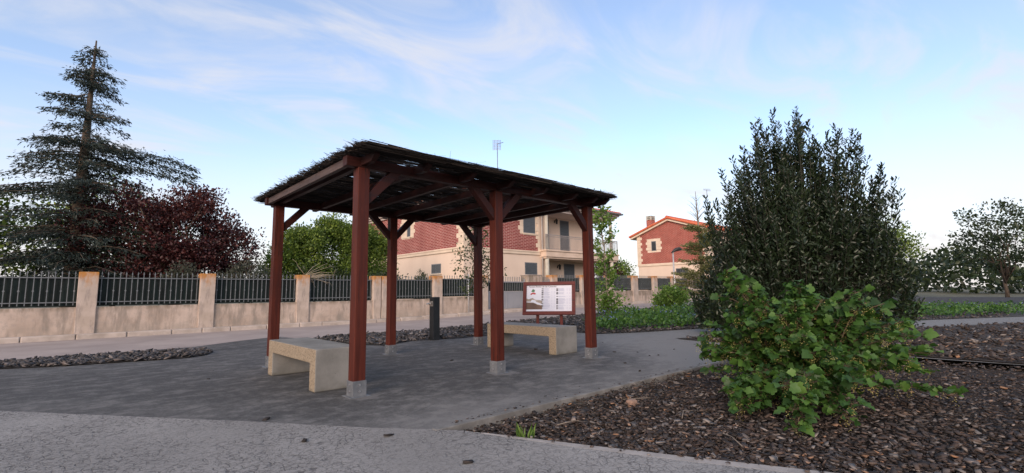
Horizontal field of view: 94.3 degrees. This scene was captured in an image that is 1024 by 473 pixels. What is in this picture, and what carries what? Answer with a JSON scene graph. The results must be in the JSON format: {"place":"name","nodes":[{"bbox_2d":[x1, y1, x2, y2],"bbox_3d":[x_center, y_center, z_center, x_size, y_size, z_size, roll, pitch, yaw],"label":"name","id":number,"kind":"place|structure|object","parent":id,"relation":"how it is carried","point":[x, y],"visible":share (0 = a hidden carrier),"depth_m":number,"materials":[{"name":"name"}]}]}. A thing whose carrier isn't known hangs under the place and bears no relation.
{"place":"outdoors","nodes":[
{"label":"outdoors","id":0,"kind":"place"},
{"bbox_2d":[145,337,288,350],"bbox_3d":[-7.805,2.143,8.562,8.700,0.001,2.400,5,-9,-42],"label":"asphalt apron","id":1,"kind":"object","parent":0,"point":[261,342],"visible":0.38,"depth_m":10.04,"materials":[{"name":"grey asphalt"}]},
{"bbox_2d":[4,301,638,337],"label":"pavement","id":2,"kind":"structure","parent":0,"point":[242,325],"depth_m":14.37,"materials":[{"name":"grey concrete"}]},
{"bbox_2d":[0,270,487,337],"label":"garden wall","id":3,"kind":"structure","parent":2,"relation":"on","point":[86,294],"depth_m":13.91,"materials":[{"name":"paint"}]},
{"bbox_2d":[295,261,334,287],"bbox_3d":[-6.802,1.321,16.530,1.650,1.018,0.447,5,-9,-38],"label":"dry creeper","id":4,"kind":"object","parent":3,"relation":"attached to","point":[313,276],"visible":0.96,"depth_m":16.51,"materials":[{"name":"beige plant"}]},
{"bbox_2d":[546,275,699,304],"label":"garden wall","id":5,"kind":"structure","parent":2,"relation":"on","point":[642,289],"depth_m":29.24,"materials":[{"name":"paint"}]},
{"bbox_2d":[671,247,682,287],"bbox_3d":[11.380,2.522,32.514,0.804,3.588,0.270,-1,-7,0],"label":"street lamp","id":6,"kind":"object","parent":2,"relation":"on","point":[676,249],"visible":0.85,"depth_m":32.60,"materials":[{"name":"white metal"}]},
{"bbox_2d":[0,411,788,472],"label":"path","id":7,"kind":"structure","parent":0,"point":[35,442],"depth_m":3.13,"materials":[{"name":"concrete"}]},
{"bbox_2d":[463,459,473,463],"bbox_3d":[-0.264,1.359,2.865,0.066,0.010,0.043,1,-7,-13],"label":"bark chip","id":8,"kind":"object","parent":7,"relation":"on","point":[468,461],"visible":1,"depth_m":2.86,"materials":[{"name":"brown wood"}]},
{"bbox_2d":[482,433,833,472],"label":"path lip","id":9,"kind":"object","parent":7,"relation":"on","point":[741,464],"visible":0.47,"depth_m":2.89,"materials":[{"name":"grey concrete"}]},
{"bbox_2d":[0,293,883,359],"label":"road","id":10,"kind":"structure","parent":0,"point":[25,350],"depth_m":11.81,"materials":[{"name":"grey asphalt"}]},
{"bbox_2d":[0,316,1023,428],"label":"paved pad","id":11,"kind":"object","parent":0,"point":[423,384],"visible":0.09,"depth_m":5.61,"materials":[{"name":"concrete"}]},
{"bbox_2d":[0,347,213,368],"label":"dark mulch","id":12,"kind":"object","parent":11,"relation":"on","point":[102,357],"visible":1,"depth_m":7.81,"materials":[{"name":"grey gravel"}]},
{"bbox_2d":[268,337,348,392],"bbox_3d":[-2.451,1.518,5.779,0.500,0.445,1.650,5,-9,-42],"label":"bench","id":13,"kind":"object","parent":11,"relation":"on","point":[325,363],"visible":0.76,"depth_m":5.25,"materials":[{"name":"concrete"}]},
{"bbox_2d":[427,297,439,339],"bbox_3d":[-1.782,1.822,10.546,0.312,0.945,0.165,5,-9,-42],"label":"drinking fountain","id":14,"kind":"object","parent":11,"relation":"on","point":[434,324],"visible":1,"depth_m":10.54,"materials":[{"name":"paint"}]},
{"bbox_2d":[250,138,617,398],"bbox_3d":[-1.149,0.597,7.215,4.363,2.575,3.994,5,-9,-42],"label":"pergola","id":15,"kind":"object","parent":11,"relation":"on","point":[411,192],"visible":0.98,"depth_m":6.50,"materials":[{"name":"brown wood"}]},
{"bbox_2d":[487,322,576,354],"bbox_3d":[0.318,1.804,8.524,0.530,0.445,1.760,5,-9,-42],"label":"bench","id":16,"kind":"object","parent":11,"relation":"on","point":[562,339],"visible":0.84,"depth_m":7.99,"materials":[{"name":"concrete"}]},
{"bbox_2d":[328,296,1023,344],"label":"planting bed","id":17,"kind":"object","parent":11,"relation":"on","point":[996,300],"visible":0.16,"depth_m":28.68,"materials":[{"name":"green plant"}]},
{"bbox_2d":[450,226,506,298],"bbox_3d":[-1.037,1.140,14.702,1.949,3.360,1.330,5,-9,-42],"label":"young tree","id":18,"kind":"object","parent":17,"relation":"on","point":[472,274],"visible":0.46,"depth_m":14.61,"materials":[{"name":"green plant"}]},
{"bbox_2d":[522,281,575,324],"bbox_3d":[0.968,1.833,12.355,1.370,1.311,0.323,-2,-7,11],"label":"information board","id":19,"kind":"object","parent":17,"relation":"on","point":[548,298],"visible":1,"depth_m":12.37,"materials":[{"name":"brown wood"}]},
{"bbox_2d":[592,188,633,311],"bbox_3d":[3.771,0.610,18.979,1.908,4.991,2.133,0,-7,-4],"label":"young tree","id":20,"kind":"object","parent":17,"relation":"on","point":[602,304],"visible":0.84,"depth_m":18.73,"materials":[{"name":"green plant"}]},
{"bbox_2d":[649,282,692,308],"bbox_3d":[7.035,2.739,20.701,2.240,1.511,1.899,5,-9,-42],"label":"round bush","id":21,"kind":"object","parent":17,"relation":"on","point":[671,296],"visible":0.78,"depth_m":20.39,"materials":[{"name":"green plant"}]},
{"bbox_2d":[671,191,719,297],"bbox_3d":[10.006,0.621,25.147,3.105,6.055,3.531,-3,-7,16],"label":"fir tree","id":22,"kind":"object","parent":17,"relation":"on","point":[700,261],"visible":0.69,"depth_m":24.89,"materials":[{"name":"green plant"}]},
{"bbox_2d":[582,299,1023,329],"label":"ground cover","id":23,"kind":"object","parent":17,"relation":"on","point":[645,316],"visible":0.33,"depth_m":15.39,"materials":[{"name":"green plant"}]},
{"bbox_2d":[945,197,1023,296],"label":"park tree","id":24,"kind":"object","parent":17,"relation":"on","point":[1000,261],"visible":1,"depth_m":41.61,"materials":[{"name":"green plant"}]},
{"bbox_2d":[679,320,1023,362],"bbox_3d":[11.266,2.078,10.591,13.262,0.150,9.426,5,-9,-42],"label":"dark mulch","id":25,"kind":"object","parent":11,"relation":"on","point":[992,353],"visible":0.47,"depth_m":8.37,"materials":[{"name":"brown wood"}]},
{"bbox_2d":[689,106,926,330],"bbox_3d":[6.755,-0.453,11.411,4.987,5.455,2.963,-1,-7,2],"label":"laurel shrub","id":26,"kind":"object","parent":25,"relation":"on","point":[820,239],"visible":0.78,"depth_m":10.66,"materials":[{"name":"green plant"}]},
{"bbox_2d":[0,286,1023,371],"bbox_3d":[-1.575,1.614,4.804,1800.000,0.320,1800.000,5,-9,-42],"label":"ground","id":27,"kind":"structure","parent":0,"point":[942,293],"depth_m":60.08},
{"bbox_2d":[0,178,60,276],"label":"broadleaf tree","id":28,"kind":"object","parent":27,"relation":"on","point":[12,223],"visible":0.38,"depth_m":14.36,"materials":[{"name":"green plant"}]},
{"bbox_2d":[0,40,201,306],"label":"cedar tree","id":29,"kind":"object","parent":27,"relation":"on","point":[46,259],"visible":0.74,"depth_m":14.62,"materials":[{"name":"green plant"}]},
{"bbox_2d":[5,173,205,276],"bbox_3d":[-15.058,0.461,17.861,6.186,5.874,4.198,5,-9,-42],"label":"broadleaf tree","id":30,"kind":"object","parent":27,"relation":"on","point":[42,202],"visible":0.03,"depth_m":16.57,"materials":[{"name":"green plant"}]},
{"bbox_2d":[54,177,266,304],"bbox_3d":[-11.595,0.581,15.985,5.884,5.081,3.584,2,-7,-22],"label":"plum tree","id":31,"kind":"object","parent":27,"relation":"on","point":[216,241],"visible":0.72,"depth_m":15.52,"materials":[{"name":"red plant"}]},
{"bbox_2d":[153,260,200,304],"bbox_3d":[-10.358,1.820,14.646,1.355,2.256,1.220,5,-9,-42],"label":"olive bush","id":32,"kind":"object","parent":27,"relation":"on","point":[182,267],"visible":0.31,"depth_m":14.70,"materials":[{"name":"green plant"}]},
{"bbox_2d":[216,257,269,278],"bbox_3d":[-8.877,1.873,15.956,2.032,2.420,1.375,5,-9,-42],"label":"olive bush","id":33,"kind":"object","parent":27,"relation":"on","point":[236,267],"visible":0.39,"depth_m":15.91,"materials":[{"name":"green plant"}]},
{"bbox_2d":[256,221,335,278],"bbox_3d":[-8.835,1.384,19.230,3.219,4.176,2.595,5,-9,-42],"label":"broadleaf tree","id":34,"kind":"object","parent":27,"relation":"on","point":[298,241],"visible":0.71,"depth_m":19.05,"materials":[{"name":"green plant"}]},
{"bbox_2d":[305,212,376,278],"bbox_3d":[-7.605,1.261,20.803,3.244,4.745,3.223,5,-9,-42],"label":"broadleaf tree","id":35,"kind":"object","parent":27,"relation":"on","point":[341,236],"visible":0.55,"depth_m":20.37,"materials":[{"name":"green plant"}]},
{"bbox_2d":[283,262,408,301],"bbox_3d":[-6.727,2.264,19.225,5.392,2.356,1.819,5,-9,-42],"label":"shaded bush","id":36,"kind":"object","parent":27,"relation":"on","point":[342,274],"visible":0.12,"depth_m":18.84,"materials":[{"name":"green plant"}]},
{"bbox_2d":[0,299,692,343],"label":"kerb","id":37,"kind":"structure","parent":27,"relation":"on","point":[101,335],"depth_m":13.66,"materials":[{"name":"concrete"}]},
{"bbox_2d":[335,221,397,276],"bbox_3d":[-6.842,1.453,22.152,3.180,4.618,3.189,5,-9,-42],"label":"broadleaf tree","id":38,"kind":"object","parent":27,"relation":"on","point":[379,250],"visible":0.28,"depth_m":21.96,"materials":[{"name":"green plant"}]},
{"bbox_2d":[415,268,427,298],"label":"dwarf conifer","id":39,"kind":"object","parent":27,"relation":"on","point":[421,276],"visible":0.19,"depth_m":20.57,"materials":[{"name":"green plant"}]},
{"bbox_2d":[369,140,622,310],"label":"brick house","id":40,"kind":"structure","parent":27,"relation":"on","point":[545,245],"depth_m":28.62,"materials":[{"name":"beige paint"}]},
{"bbox_2d":[405,227,410,238],"bbox_3d":[-6.424,-0.404,29.484,0.112,1.010,0.580,5,-9,-42],"label":"window","id":41,"kind":"structure","parent":40,"relation":"in","point":[408,230],"depth_m":29.50,"materials":[{"name":"grey glass"}]},
{"bbox_2d":[429,264,441,274],"bbox_3d":[-4.333,1.869,26.945,0.110,0.620,1.140,5,-9,-42],"label":"window","id":42,"kind":"structure","parent":40,"relation":"in","point":[435,268],"depth_m":26.96,"materials":[{"name":"grey glass"}]},
{"bbox_2d":[523,217,536,234],"bbox_3d":[1.066,-0.715,28.637,1.180,1.200,0.110,5,-9,-42],"label":"window","id":43,"kind":"structure","parent":40,"relation":"in","point":[528,224],"depth_m":28.64,"materials":[{"name":"grey glass"}]},
{"bbox_2d":[525,262,536,274],"bbox_3d":[1.169,2.210,28.348,1.190,1.320,0.110,5,-9,-42],"label":"window","id":44,"kind":"structure","parent":40,"relation":"in","point":[530,268],"depth_m":28.39,"materials":[{"name":"grey glass"}]},
{"bbox_2d":[560,220,568,250],"bbox_3d":[3.602,0.046,32.558,0.930,2.260,0.032,5,-9,-42],"label":"window","id":45,"kind":"structure","parent":40,"relation":"in","point":[564,225],"depth_m":32.58,"materials":[{"name":"grey glass"}]},
{"bbox_2d":[564,264,574,277],"bbox_3d":[3.930,3.141,32.452,1.100,2.520,0.032,5,-9,-42],"label":"window","id":46,"kind":"structure","parent":40,"relation":"in","point":[569,269],"depth_m":32.55,"materials":[{"name":"grey glass"}]},
{"bbox_2d":[520,274,542,281],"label":"gate pier","id":47,"kind":"structure","parent":27,"relation":"on","point":[531,278],"depth_m":23.44,"materials":[{"name":"concrete"}]},
{"bbox_2d":[488,276,524,308],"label":"driveway gate","id":48,"kind":"structure","parent":47,"relation":"attached to","point":[513,294],"depth_m":22.64,"materials":[{"name":"metal"}]},
{"bbox_2d":[432,360,730,431],"bbox_3d":[2.006,1.762,5.906,7.010,0.146,0.060,5,-9,-42],"label":"edging strip","id":49,"kind":"object","parent":27,"relation":"on","point":[471,424],"visible":0.24,"depth_m":4.41,"materials":[{"name":"concrete"}]},
{"bbox_2d":[594,262,623,277],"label":"plum tree","id":50,"kind":"object","parent":27,"relation":"on","point":[617,273],"visible":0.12,"depth_m":34.90,"materials":[{"name":"green plant"}]},
{"bbox_2d":[615,259,636,290],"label":"broadleaf tree","id":51,"kind":"object","parent":27,"relation":"on","point":[627,270],"visible":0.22,"depth_m":36.83,"materials":[{"name":"green plant"}]},
{"bbox_2d":[877,213,930,290],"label":"park tree","id":52,"kind":"object","parent":27,"relation":"on","point":[909,251],"visible":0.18,"depth_m":48.77,"materials":[{"name":"green plant"}]},
{"bbox_2d":[898,243,1023,293],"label":"wood","id":53,"kind":"object","parent":27,"relation":"on","point":[1015,279],"visible":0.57,"depth_m":75.54,"materials":[{"name":"green plant"}]},
{"bbox_2d":[0,0,1023,290],"label":"sky","id":54,"kind":"structure","parent":0,"point":[644,103],"materials":[{"name":"blue"}]},
{"bbox_2d":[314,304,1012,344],"bbox_3d":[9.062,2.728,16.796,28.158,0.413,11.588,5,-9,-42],"label":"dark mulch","id":55,"kind":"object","parent":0,"point":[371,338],"visible":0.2,"depth_m":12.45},
{"bbox_2d":[629,188,753,277],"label":"brick house","id":56,"kind":"structure","parent":0,"point":[659,241],"depth_m":44.23,"materials":[{"name":"red brick"}]},
{"bbox_2d":[651,241,656,250],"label":"window","id":57,"kind":"structure","parent":56,"relation":"in","point":[653,243],"depth_m":45.00,"materials":[{"name":"grey glass"}]},
{"bbox_2d":[452,359,1023,472],"bbox_3d":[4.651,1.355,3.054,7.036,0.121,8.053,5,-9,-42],"label":"bark mulch","id":58,"kind":"object","parent":0,"point":[756,454],"visible":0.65,"depth_m":3.62,"materials":[{"name":"brown wood"}]},
{"bbox_2d":[515,422,536,437],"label":"grass tuft","id":59,"kind":"object","parent":58,"relation":"on","point":[519,432],"visible":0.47,"depth_m":3.44,"materials":[{"name":"green plant"}]},
{"bbox_2d":[626,399,637,408],"bbox_3d":[1.119,1.563,4.435,0.100,0.080,0.080,5,-9,-42],"label":"stone","id":60,"kind":"object","parent":58,"relation":"on","point":[633,402],"visible":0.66,"depth_m":4.40,"materials":[{"name":"beige stone"}]},
{"bbox_2d":[711,426,742,446],"bbox_3d":[1.539,1.425,3.402,0.031,0.034,0.490,-1,-7,-1],"label":"twig","id":61,"kind":"object","parent":58,"relation":"on","point":[730,436],"visible":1,"depth_m":3.32,"materials":[{"name":"grey wood"}]},
{"bbox_2d":[694,266,968,437],"bbox_3d":[2.904,0.946,4.631,2.085,1.357,2.717,-2,-7,10],"label":"currant shrub","id":62,"kind":"object","parent":58,"relation":"on","point":[802,350],"visible":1,"depth_m":4.33,"materials":[{"name":"green plant"}]}
]}

